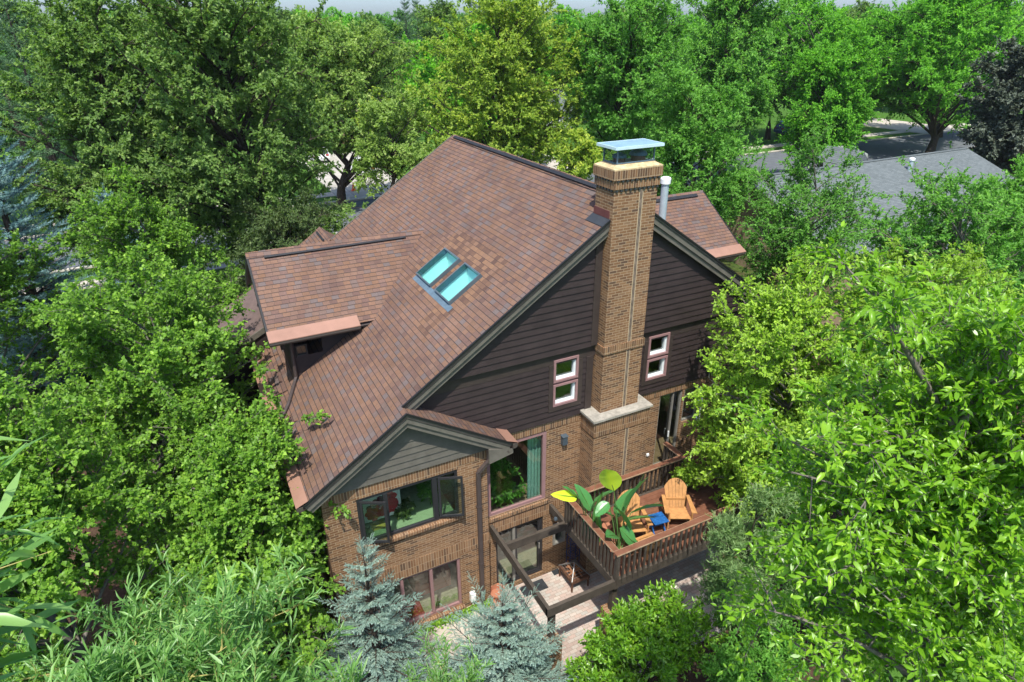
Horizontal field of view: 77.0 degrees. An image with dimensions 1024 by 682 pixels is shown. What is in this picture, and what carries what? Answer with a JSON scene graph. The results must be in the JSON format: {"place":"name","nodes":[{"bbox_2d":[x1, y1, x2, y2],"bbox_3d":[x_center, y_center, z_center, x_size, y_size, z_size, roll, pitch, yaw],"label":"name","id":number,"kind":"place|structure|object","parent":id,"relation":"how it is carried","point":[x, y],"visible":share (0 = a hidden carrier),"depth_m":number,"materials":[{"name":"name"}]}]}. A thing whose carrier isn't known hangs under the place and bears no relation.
{"place":"outdoors","nodes":[
{"label":"outdoors","id":0,"kind":"place"},
{"bbox_2d":[25,259,241,293],"bbox_3d":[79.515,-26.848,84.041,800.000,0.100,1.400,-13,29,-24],"label":"sidewalk","id":1,"kind":"structure","parent":0,"point":[222,266],"depth_m":39.15,"materials":[{"name":"concrete"}]},
{"bbox_2d":[299,152,396,201],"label":"driveway","id":2,"kind":"structure","parent":0,"point":[350,194],"depth_m":60.08,"materials":[{"name":"concrete"}]},
{"bbox_2d":[362,489,402,522],"bbox_3d":[-3.269,4.122,15.827,1.100,0.959,0.080,-13,29,-24],"label":"painting","id":3,"kind":"object","parent":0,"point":[371,512],"visible":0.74,"depth_m":15.81,"materials":[{"name":"multicoloured fabric"}]},
{"bbox_2d":[4,123,970,231],"bbox_3d":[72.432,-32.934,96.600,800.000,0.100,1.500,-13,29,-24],"label":"sidewalk","id":4,"kind":"structure","parent":0,"point":[329,194],"depth_m":78.70,"materials":[{"name":"concrete"}]},
{"bbox_2d":[2,131,974,269],"bbox_3d":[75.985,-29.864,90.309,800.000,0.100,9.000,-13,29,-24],"label":"street","id":5,"kind":"structure","parent":0,"point":[888,148],"depth_m":73.44,"materials":[{"name":"asphalt"}]},
{"bbox_2d":[4,128,971,240],"bbox_3d":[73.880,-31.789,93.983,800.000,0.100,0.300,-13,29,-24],"label":"kerb","id":6,"kind":"structure","parent":5,"relation":"on","point":[673,162],"depth_m":74.30,"materials":[{"name":"concrete"}]},
{"bbox_2d":[0,78,1023,681],"bbox_3d":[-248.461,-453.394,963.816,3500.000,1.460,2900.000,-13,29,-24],"label":"ground","id":7,"kind":"structure","parent":0,"point":[108,594],"depth_m":21.30,"materials":[{"name":"plant"}]},
{"bbox_2d":[0,47,59,184],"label":"shade tree","id":8,"kind":"object","parent":7,"relation":"on","point":[10,140],"visible":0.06,"depth_m":58.32,"materials":[{"name":"green plant"}]},
{"bbox_2d":[0,0,68,159],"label":"shade tree","id":9,"kind":"object","parent":7,"relation":"on","point":[31,23],"visible":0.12,"depth_m":64.83,"materials":[{"name":"green plant"}]},
{"bbox_2d":[0,433,80,679],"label":"willow tree","id":10,"kind":"object","parent":7,"relation":"on","point":[12,619],"visible":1,"depth_m":1.38,"materials":[{"name":"green plant"}]},
{"bbox_2d":[0,17,80,200],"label":"spruce tree","id":11,"kind":"object","parent":7,"relation":"on","point":[9,106],"visible":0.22,"depth_m":52.32,"materials":[{"name":"green plant"}]},
{"bbox_2d":[0,0,85,237],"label":"spruce tree","id":12,"kind":"object","parent":7,"relation":"on","point":[51,155],"visible":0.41,"depth_m":42.85,"materials":[{"name":"green plant"}]},
{"bbox_2d":[0,120,103,391],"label":"spruce tree","id":13,"kind":"object","parent":7,"relation":"on","point":[19,222],"visible":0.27,"depth_m":24.91,"materials":[{"name":"green plant"}]},
{"bbox_2d":[0,148,106,447],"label":"pear tree","id":14,"kind":"object","parent":7,"relation":"on","point":[8,278],"visible":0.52,"depth_m":20.78,"materials":[{"name":"green plant"}]},
{"bbox_2d":[0,345,238,681],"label":"pear tree","id":15,"kind":"object","parent":7,"relation":"on","point":[41,491],"visible":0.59,"depth_m":12.27,"materials":[{"name":"green plant"}]},
{"bbox_2d":[0,0,244,286],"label":"linden tree","id":16,"kind":"object","parent":7,"relation":"on","point":[73,62],"visible":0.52,"depth_m":29.56,"materials":[{"name":"green plant"}]},
{"bbox_2d":[82,182,171,344],"bbox_3d":[-16.368,-3.006,27.626,4.358,7.603,4.436,17,31,32],"label":"spruce tree","id":17,"kind":"object","parent":7,"relation":"on","point":[103,197],"visible":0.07,"depth_m":26.65,"materials":[{"name":"green plant"}]},
{"bbox_2d":[22,232,291,570],"bbox_3d":[-8.561,1.690,17.017,8.049,9.140,6.551,13,29,24],"label":"pear tree","id":18,"kind":"object","parent":7,"relation":"on","point":[168,371],"visible":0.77,"depth_m":15.53,"materials":[{"name":"green plant"}]},
{"bbox_2d":[66,161,250,379],"bbox_3d":[-12.303,-1.680,23.183,6.352,9.238,7.314,-13,29,-24],"label":"pear tree","id":19,"kind":"object","parent":7,"relation":"on","point":[113,219],"visible":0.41,"depth_m":22.07,"materials":[{"name":"green plant"}]},
{"bbox_2d":[0,534,367,681],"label":"willow tree","id":20,"kind":"object","parent":7,"relation":"on","point":[180,650],"visible":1,"depth_m":5.01,"materials":[{"name":"green plant"}]},
{"bbox_2d":[84,0,368,270],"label":"linden tree","id":21,"kind":"object","parent":7,"relation":"on","point":[225,101],"visible":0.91,"depth_m":29.27,"materials":[{"name":"green plant"}]},
{"bbox_2d":[139,385,350,680],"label":"pear tree","id":22,"kind":"object","parent":7,"relation":"on","point":[229,499],"visible":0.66,"depth_m":13.60,"materials":[{"name":"green plant"}]},
{"bbox_2d":[210,186,348,293],"bbox_3d":[-10.162,-3.763,30.334,7.777,6.607,5.071,-13,29,-24],"label":"crabapple tree","id":23,"kind":"object","parent":7,"relation":"on","point":[278,225],"visible":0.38,"depth_m":29.32,"materials":[{"name":"green plant"}]},
{"bbox_2d":[270,3,313,67],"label":"shade tree","id":24,"kind":"object","parent":7,"relation":"on","point":[285,13],"visible":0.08,"depth_m":116.59,"materials":[{"name":"green plant"}]},
{"bbox_2d":[295,8,366,92],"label":"shade tree","id":25,"kind":"object","parent":7,"relation":"on","point":[330,20],"depth_m":95.24,"materials":[{"name":"green plant"}]},
{"bbox_2d":[243,4,430,207],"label":"street tree","id":26,"kind":"object","parent":7,"relation":"on","point":[349,64],"visible":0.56,"depth_m":45.92,"materials":[{"name":"green plant"}]},
{"bbox_2d":[324,6,364,30],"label":"shade tree","id":27,"kind":"object","parent":7,"relation":"on","point":[338,13],"visible":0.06,"depth_m":123.87,"materials":[{"name":"green plant"}]},
{"bbox_2d":[331,9,422,129],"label":"shade tree","id":28,"kind":"object","parent":7,"relation":"on","point":[383,71],"visible":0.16,"depth_m":72.12,"materials":[{"name":"green plant"}]},
{"bbox_2d":[312,533,447,681],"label":"spruce tree","id":29,"kind":"object","parent":7,"relation":"on","point":[379,667],"visible":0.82,"depth_m":13.70,"materials":[{"name":"green plant"}]},
{"bbox_2d":[350,79,434,198],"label":"olive tree","id":30,"kind":"object","parent":7,"relation":"on","point":[392,154],"visible":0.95,"depth_m":42.78,"materials":[{"name":"green plant"}]},
{"bbox_2d":[373,8,427,96],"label":"shade tree","id":31,"kind":"object","parent":7,"relation":"on","point":[390,22],"visible":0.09,"depth_m":110.92,"materials":[{"name":"green plant"}]},
{"bbox_2d":[392,0,425,112],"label":"spruce tree","id":32,"kind":"object","parent":7,"relation":"on","point":[405,18],"visible":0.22,"depth_m":97.19,"materials":[{"name":"green plant"}]},
{"bbox_2d":[399,0,434,108],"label":"spruce tree","id":33,"kind":"object","parent":7,"relation":"on","point":[416,2],"visible":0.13,"depth_m":102.20,"materials":[{"name":"green plant"}]},
{"bbox_2d":[328,602,516,681],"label":"terrace","id":34,"kind":"structure","parent":7,"relation":"on","point":[439,631],"depth_m":16.77,"materials":[{"name":"stone"}]},
{"bbox_2d":[408,0,475,87],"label":"shade tree","id":35,"kind":"object","parent":7,"relation":"on","point":[440,8],"visible":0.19,"depth_m":90.13,"materials":[{"name":"green plant"}]},
{"bbox_2d":[392,22,496,143],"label":"shade tree","id":36,"kind":"object","parent":7,"relation":"on","point":[428,68],"visible":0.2,"depth_m":61.57,"materials":[{"name":"green plant"}]},
{"bbox_2d":[398,626,495,681],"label":"willow tree","id":37,"kind":"object","parent":7,"relation":"on","point":[438,676],"visible":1,"depth_m":8.30,"materials":[{"name":"green plant"}]},
{"bbox_2d":[191,134,760,651],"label":"brick house","id":38,"kind":"structure","parent":7,"relation":"on","point":[459,314],"depth_m":16.57,"materials":[{"name":"brick"}]},
{"bbox_2d":[365,484,452,538],"bbox_3d":[-2.824,4.714,16.751,2.300,0.920,1.620,-13,29,-24],"label":"dining table","id":39,"kind":"object","parent":38,"relation":"in","point":[422,510],"visible":0.21,"depth_m":16.43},
{"bbox_2d":[370,520,385,530],"bbox_3d":[-3.319,4.574,15.980,0.350,0.007,0.300,-13,29,-24],"label":"placemat","id":40,"kind":"object","parent":39,"relation":"on","point":[377,525],"visible":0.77,"depth_m":15.97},
{"bbox_2d":[393,497,415,521],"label":"potted plant","id":41,"kind":"object","parent":39,"relation":"on","point":[407,507],"visible":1,"depth_m":16.04,"materials":[{"name":"green plant"}]},
{"bbox_2d":[415,476,441,504],"bbox_3d":[-2.131,3.749,16.549,0.721,0.999,0.794,1,26,2],"label":"potted plant","id":42,"kind":"object","parent":39,"relation":"on","point":[424,488],"visible":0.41,"depth_m":16.30,"materials":[{"name":"green plant"}]},
{"bbox_2d":[395,594,424,621],"bbox_3d":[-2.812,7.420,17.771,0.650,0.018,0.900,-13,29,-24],"label":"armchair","id":43,"kind":"object","parent":38,"relation":"in","point":[417,610],"visible":0.27,"depth_m":17.77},
{"bbox_2d":[356,470,463,544],"bbox_3d":[-2.357,3.994,15.291,2.525,1.350,0.401,-13,29,-24],"label":"window","id":44,"kind":"structure","parent":38,"relation":"in","point":[436,507],"depth_m":15.41,"materials":[{"name":"black glass"}]},
{"bbox_2d":[375,558,461,630],"bbox_3d":[-2.400,6.609,16.740,2.280,1.660,0.090,-13,29,-24],"label":"window","id":45,"kind":"structure","parent":38,"relation":"in","point":[459,601],"depth_m":16.97,"materials":[{"name":"brown wood"}]},
{"bbox_2d":[407,564,450,597],"bbox_3d":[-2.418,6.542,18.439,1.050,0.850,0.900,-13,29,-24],"label":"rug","id":46,"kind":"object","parent":38,"relation":"in","point":[419,583],"visible":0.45,"depth_m":18.22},
{"bbox_2d":[401,598,492,639],"bbox_3d":[-1.660,7.462,17.190,2.689,0.214,0.404,-13,29,-24],"label":"ivy","id":47,"kind":"object","parent":38,"relation":"attached to","point":[438,622],"visible":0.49,"depth_m":17.17,"materials":[{"name":"green plant"}]},
{"bbox_2d":[490,456,526,507],"bbox_3d":[-0.327,3.750,17.619,1.554,1.877,1.169,-13,29,-24],"label":"potted plant","id":48,"kind":"object","parent":38,"relation":"in","point":[502,486],"visible":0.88,"depth_m":17.36,"materials":[{"name":"green plant"}]},
{"bbox_2d":[486,431,546,516],"bbox_3d":[0.113,3.511,17.027,1.750,2.230,0.080,-13,29,-24],"label":"window","id":49,"kind":"structure","parent":38,"relation":"in","point":[543,446],"depth_m":17.22,"materials":[{"name":"brown wood"}]},
{"bbox_2d":[496,517,542,583],"bbox_3d":[0.194,5.979,18.296,1.480,2.080,0.095,-13,29,-24],"label":"sliding door","id":50,"kind":"structure","parent":38,"relation":"in","point":[540,520],"depth_m":18.49,"materials":[{"name":"brown wood"}]},
{"bbox_2d":[527,436,540,498],"bbox_3d":[0.587,3.444,17.567,0.400,2.350,0.030,-13,29,-24],"label":"curtain","id":51,"kind":"object","parent":38,"relation":"hanging from","point":[533,465],"visible":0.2,"depth_m":17.56,"materials":[{"name":"fabric"}]},
{"bbox_2d":[552,523,565,544],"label":"window","id":52,"kind":"structure","parent":38,"relation":"in","point":[561,539],"depth_m":18.75,"materials":[{"name":"metal"}]},
{"bbox_2d":[553,378,577,406],"bbox_3d":[1.341,1.314,16.599,0.725,0.640,0.160,-13,29,-24],"label":"window","id":53,"kind":"structure","parent":38,"relation":"in","point":[574,382],"depth_m":16.62,"materials":[{"name":"white wood"}]},
{"bbox_2d":[553,355,578,383],"bbox_3d":[1.338,0.685,16.292,0.725,0.640,0.160,-13,29,-24],"label":"window","id":54,"kind":"structure","parent":38,"relation":"in","point":[573,374],"depth_m":16.33,"materials":[{"name":"white wood"}]},
{"bbox_2d":[645,354,667,380],"bbox_3d":[3.948,0.721,17.782,0.698,0.640,0.160,-13,29,-24],"label":"window","id":55,"kind":"structure","parent":38,"relation":"in","point":[663,362],"depth_m":17.81,"materials":[{"name":"white wood"}]},
{"bbox_2d":[647,332,670,358],"bbox_3d":[3.944,0.092,17.475,0.698,0.640,0.160,-13,29,-24],"label":"window","id":56,"kind":"structure","parent":38,"relation":"in","point":[665,343],"depth_m":17.51,"materials":[{"name":"white wood"}]},
{"bbox_2d":[653,390,681,463],"bbox_3d":[4.580,2.601,19.121,0.840,2.520,0.115,-13,29,-24],"label":"sliding door","id":57,"kind":"structure","parent":38,"relation":"in","point":[680,392],"depth_m":19.10,"materials":[{"name":"metal"}]},
{"bbox_2d":[681,386,698,420],"bbox_3d":[5.251,1.833,19.136,0.560,1.120,0.080,-13,29,-24],"label":"window","id":58,"kind":"structure","parent":38,"relation":"in","point":[693,410],"depth_m":19.31,"materials":[{"name":"metal"}]},
{"bbox_2d":[351,0,603,164],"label":"maple tree","id":59,"kind":"object","parent":7,"relation":"on","point":[521,125],"visible":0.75,"depth_m":43.94,"materials":[{"name":"green plant"}]},
{"bbox_2d":[429,5,569,140],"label":"shade tree","id":60,"kind":"object","parent":7,"relation":"on","point":[480,26],"visible":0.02,"depth_m":60.40,"materials":[{"name":"green plant"}]},
{"bbox_2d":[423,569,589,681],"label":"spruce tree","id":61,"kind":"object","parent":7,"relation":"on","point":[513,650],"visible":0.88,"depth_m":13.34,"materials":[{"name":"green plant"}]},
{"bbox_2d":[452,86,575,130],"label":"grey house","id":62,"kind":"structure","parent":7,"relation":"on","point":[560,99],"depth_m":90.54,"materials":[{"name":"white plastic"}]},
{"bbox_2d":[547,4,572,68],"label":"shade tree","id":63,"kind":"object","parent":7,"relation":"on","point":[559,14],"visible":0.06,"depth_m":145.01,"materials":[{"name":"green plant"}]},
{"bbox_2d":[544,4,600,121],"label":"shade tree","id":64,"kind":"object","parent":7,"relation":"on","point":[569,21],"visible":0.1,"depth_m":91.03,"materials":[{"name":"green plant"}]},
{"bbox_2d":[546,127,616,180],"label":"maple tree","id":65,"kind":"object","parent":7,"relation":"on","point":[586,151],"visible":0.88,"depth_m":43.72,"materials":[{"name":"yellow plant"}]},
{"bbox_2d":[563,0,682,104],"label":"shade tree","id":66,"kind":"object","parent":7,"relation":"on","point":[676,2],"visible":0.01,"depth_m":75.50,"materials":[{"name":"green plant"}]},
{"bbox_2d":[562,0,710,159],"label":"shade tree","id":67,"kind":"object","parent":7,"relation":"on","point":[617,83],"visible":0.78,"depth_m":44.96,"materials":[{"name":"green plant"}]},
{"bbox_2d":[490,442,790,680],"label":"wooden deck","id":68,"kind":"structure","parent":7,"relation":"on","point":[679,539],"depth_m":16.44,"materials":[{"name":"brown wood"}]},
{"bbox_2d":[550,483,613,541],"bbox_3d":[1.761,4.268,15.931,1.055,2.392,1.722,13,29,25],"label":"paddle plant","id":69,"kind":"object","parent":68,"relation":"on","point":[584,497],"visible":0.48,"depth_m":16.30,"materials":[{"name":"green plant"}]},
{"bbox_2d":[595,465,662,563],"bbox_3d":[2.863,3.983,15.824,2.119,2.986,0.965,-13,29,-24],"label":"paddle plant","id":70,"kind":"object","parent":68,"relation":"on","point":[610,479],"visible":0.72,"depth_m":15.73,"materials":[{"name":"green plant"}]},
{"bbox_2d":[615,490,652,543],"bbox_3d":[3.129,4.585,16.890,0.840,1.032,1.012,-3,26,-6],"label":"adirondack chair","id":71,"kind":"object","parent":68,"relation":"on","point":[636,524],"visible":0.52,"depth_m":16.98,"materials":[{"name":"brown wood"}]},
{"bbox_2d":[635,532,663,559],"bbox_3d":[3.464,5.204,16.310,0.520,0.360,0.480,-13,29,-24],"label":"footstool","id":72,"kind":"object","parent":68,"relation":"on","point":[642,537],"visible":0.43,"depth_m":16.29,"materials":[{"name":"brown wood"}]},
{"bbox_2d":[648,512,668,533],"bbox_3d":[3.835,4.841,16.966,0.420,0.448,0.399,-9,27,-17],"label":"side table","id":73,"kind":"object","parent":68,"relation":"on","point":[660,518],"visible":0.75,"depth_m":16.89,"materials":[{"name":"blue paint"}]},
{"bbox_2d":[661,478,696,529],"bbox_3d":[4.436,4.363,17.328,0.840,1.032,1.012,0,26,1],"label":"adirondack chair","id":74,"kind":"object","parent":68,"relation":"on","point":[675,508],"visible":0.95,"depth_m":17.46,"materials":[{"name":"brown wood"}]},
{"bbox_2d":[669,458,705,492],"bbox_3d":[4.988,3.822,18.248,0.959,1.133,0.937,-13,29,-24],"label":"green shrub","id":75,"kind":"object","parent":68,"relation":"on","point":[689,481],"visible":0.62,"depth_m":18.03,"materials":[{"name":"green plant"}]},
{"bbox_2d":[559,578,729,681],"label":"green shrub","id":76,"kind":"object","parent":7,"relation":"on","point":[637,631],"visible":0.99,"depth_m":14.20,"materials":[{"name":"green plant"}]},
{"bbox_2d":[668,14,717,81],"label":"shade tree","id":77,"kind":"object","parent":7,"relation":"on","point":[695,22],"visible":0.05,"depth_m":92.90,"materials":[{"name":"green plant"}]},
{"bbox_2d":[629,50,772,229],"bbox_3d":[9.887,-8.873,34.283,10.110,12.122,7.988,-13,29,-24],"label":"pear tree","id":78,"kind":"object","parent":7,"relation":"on","point":[686,149],"visible":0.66,"depth_m":32.59,"materials":[{"name":"green plant"}]},
{"bbox_2d":[662,27,763,114],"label":"shade tree","id":79,"kind":"object","parent":7,"relation":"on","point":[749,40],"visible":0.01,"depth_m":69.66,"materials":[{"name":"green plant"}]},
{"bbox_2d":[670,0,800,175],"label":"shade tree","id":80,"kind":"object","parent":7,"relation":"on","point":[725,65],"visible":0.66,"depth_m":53.66,"materials":[{"name":"green plant"}]},
{"bbox_2d":[691,462,811,659],"bbox_3d":[5.198,5.416,14.201,2.793,7.018,2.216,-13,29,-24],"label":"willow shrub","id":81,"kind":"object","parent":7,"relation":"on","point":[730,535],"visible":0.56,"depth_m":13.35,"materials":[{"name":"green plant"}]},
{"bbox_2d":[698,603,813,681],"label":"green shrub","id":82,"kind":"object","parent":7,"relation":"on","point":[765,663],"visible":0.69,"depth_m":13.95,"materials":[{"name":"green plant"}]},
{"bbox_2d":[744,13,811,139],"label":"shade tree","id":83,"kind":"object","parent":7,"relation":"on","point":[767,134],"visible":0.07,"depth_m":79.54,"materials":[{"name":"green plant"}]},
{"bbox_2d":[773,121,793,134],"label":"parked car","id":84,"kind":"object","parent":7,"relation":"on","point":[778,129],"visible":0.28,"depth_m":85.11,"materials":[{"name":"blue metal"}]},
{"bbox_2d":[682,241,889,562],"bbox_3d":[6.545,2.517,16.575,5.511,10.213,4.771,-13,29,-24],"label":"pear tree","id":85,"kind":"object","parent":7,"relation":"on","point":[782,361],"visible":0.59,"depth_m":15.46,"materials":[{"name":"green plant"}]},
{"bbox_2d":[727,124,884,302],"bbox_3d":[11.517,-3.306,26.103,5.798,10.523,5.917,14,29,27],"label":"pear tree","id":86,"kind":"object","parent":7,"relation":"on","point":[801,231],"visible":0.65,"depth_m":24.68,"materials":[{"name":"green plant"}]},
{"bbox_2d":[753,0,903,138],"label":"honey locust","id":87,"kind":"object","parent":7,"relation":"on","point":[822,20],"visible":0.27,"depth_m":69.97,"materials":[{"name":"green plant"}]},
{"bbox_2d":[774,23,897,166],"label":"shade tree","id":88,"kind":"object","parent":7,"relation":"on","point":[827,80],"visible":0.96,"depth_m":53.04,"materials":[{"name":"green plant"}]},
{"bbox_2d":[780,516,891,652],"bbox_3d":[8.698,6.190,16.382,3.403,3.681,3.630,12,29,24],"label":"green shrub","id":89,"kind":"object","parent":7,"relation":"on","point":[806,604],"visible":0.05,"depth_m":15.76,"materials":[{"name":"green plant"}]},
{"bbox_2d":[819,303,854,339],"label":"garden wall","id":90,"kind":"structure","parent":7,"relation":"on","point":[836,320],"depth_m":29.89,"materials":[{"name":"beige"}]},
{"bbox_2d":[845,0,870,17],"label":"shade tree","id":91,"kind":"object","parent":7,"relation":"on","point":[861,8],"visible":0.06,"depth_m":133.82,"materials":[{"name":"green plant"}]},
{"bbox_2d":[703,146,1023,297],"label":"ranch house","id":92,"kind":"structure","parent":7,"relation":"on","point":[890,176],"depth_m":39.67,"materials":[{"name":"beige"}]},
{"bbox_2d":[708,221,1023,681],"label":"poplar tree","id":93,"kind":"object","parent":7,"relation":"on","point":[931,550],"visible":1,"depth_m":4.80,"materials":[{"name":"green plant"}]},
{"bbox_2d":[843,0,890,22],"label":"shade tree","id":94,"kind":"object","parent":7,"relation":"on","point":[867,5],"depth_m":103.81,"materials":[{"name":"green plant"}]},
{"bbox_2d":[778,236,1023,515],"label":"pear tree","id":95,"kind":"object","parent":7,"relation":"on","point":[973,265],"visible":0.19,"depth_m":15.03,"materials":[{"name":"green plant"}]},
{"bbox_2d":[824,155,1023,344],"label":"pear tree","id":96,"kind":"object","parent":7,"relation":"on","point":[1002,250],"visible":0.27,"depth_m":18.08,"materials":[{"name":"green plant"}]},
{"bbox_2d":[852,0,1023,152],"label":"honey locust","id":97,"kind":"object","parent":7,"relation":"on","point":[923,71],"visible":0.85,"depth_m":63.50,"materials":[{"name":"green plant"}]},
{"bbox_2d":[907,0,1023,137],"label":"honey locust","id":98,"kind":"object","parent":7,"relation":"on","point":[1001,24],"visible":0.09,"depth_m":72.76,"materials":[{"name":"green plant"}]},
{"bbox_2d":[939,153,1023,341],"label":"pear tree","id":99,"kind":"object","parent":7,"relation":"on","point":[1013,189],"visible":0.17,"depth_m":24.60,"materials":[{"name":"green plant"}]},
{"bbox_2d":[954,35,1023,177],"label":"purple maple","id":100,"kind":"object","parent":7,"relation":"on","point":[994,135],"visible":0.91,"depth_m":46.84,"materials":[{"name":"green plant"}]},
{"bbox_2d":[0,0,1023,29],"label":"sky","id":101,"kind":"structure","parent":0,"point":[375,6],"materials":[{"name":"white"}]},
{"bbox_2d":[518,153,575,169],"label":"driveway","id":102,"kind":"structure","parent":0,"point":[552,164],"depth_m":68.38,"materials":[{"name":"concrete"}]},
{"bbox_2d":[496,545,780,681],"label":"patio","id":103,"kind":"structure","parent":0,"point":[581,617],"depth_m":18.35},
{"bbox_2d":[490,583,504,601],"bbox_3d":[-0.418,7.152,18.180,0.500,0.340,0.492,-13,29,-24],"label":"flower pot","id":104,"kind":"object","parent":103,"relation":"on","point":[494,593],"visible":0.56,"depth_m":18.20,"materials":[{"name":"ceramic"}]},
{"bbox_2d":[520,579,548,596],"bbox_3d":[0.627,7.123,18.594,0.770,0.013,0.380,-13,29,-24],"label":"doormat","id":105,"kind":"object","parent":103,"relation":"on","point":[542,585],"visible":0.63,"depth_m":18.59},
{"bbox_2d":[566,534,579,561],"bbox_3d":[1.792,6.174,18.903,0.415,1.440,0.416,-13,29,-24],"label":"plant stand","id":106,"kind":"object","parent":103,"relation":"on","point":[570,549],"visible":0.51,"depth_m":18.84,"materials":[{"name":"black metal"}]},
{"bbox_2d":[559,558,589,592],"bbox_3d":[1.800,6.684,18.669,0.626,0.728,0.764,-13,29,-24],"label":"side table","id":107,"kind":"object","parent":103,"relation":"on","point":[574,571],"visible":1,"depth_m":18.56,"materials":[{"name":"wood"}]},
{"bbox_2d":[863,117,962,134],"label":"driveway","id":108,"kind":"structure","parent":0,"point":[897,125],"depth_m":92.24,"materials":[{"name":"concrete"}]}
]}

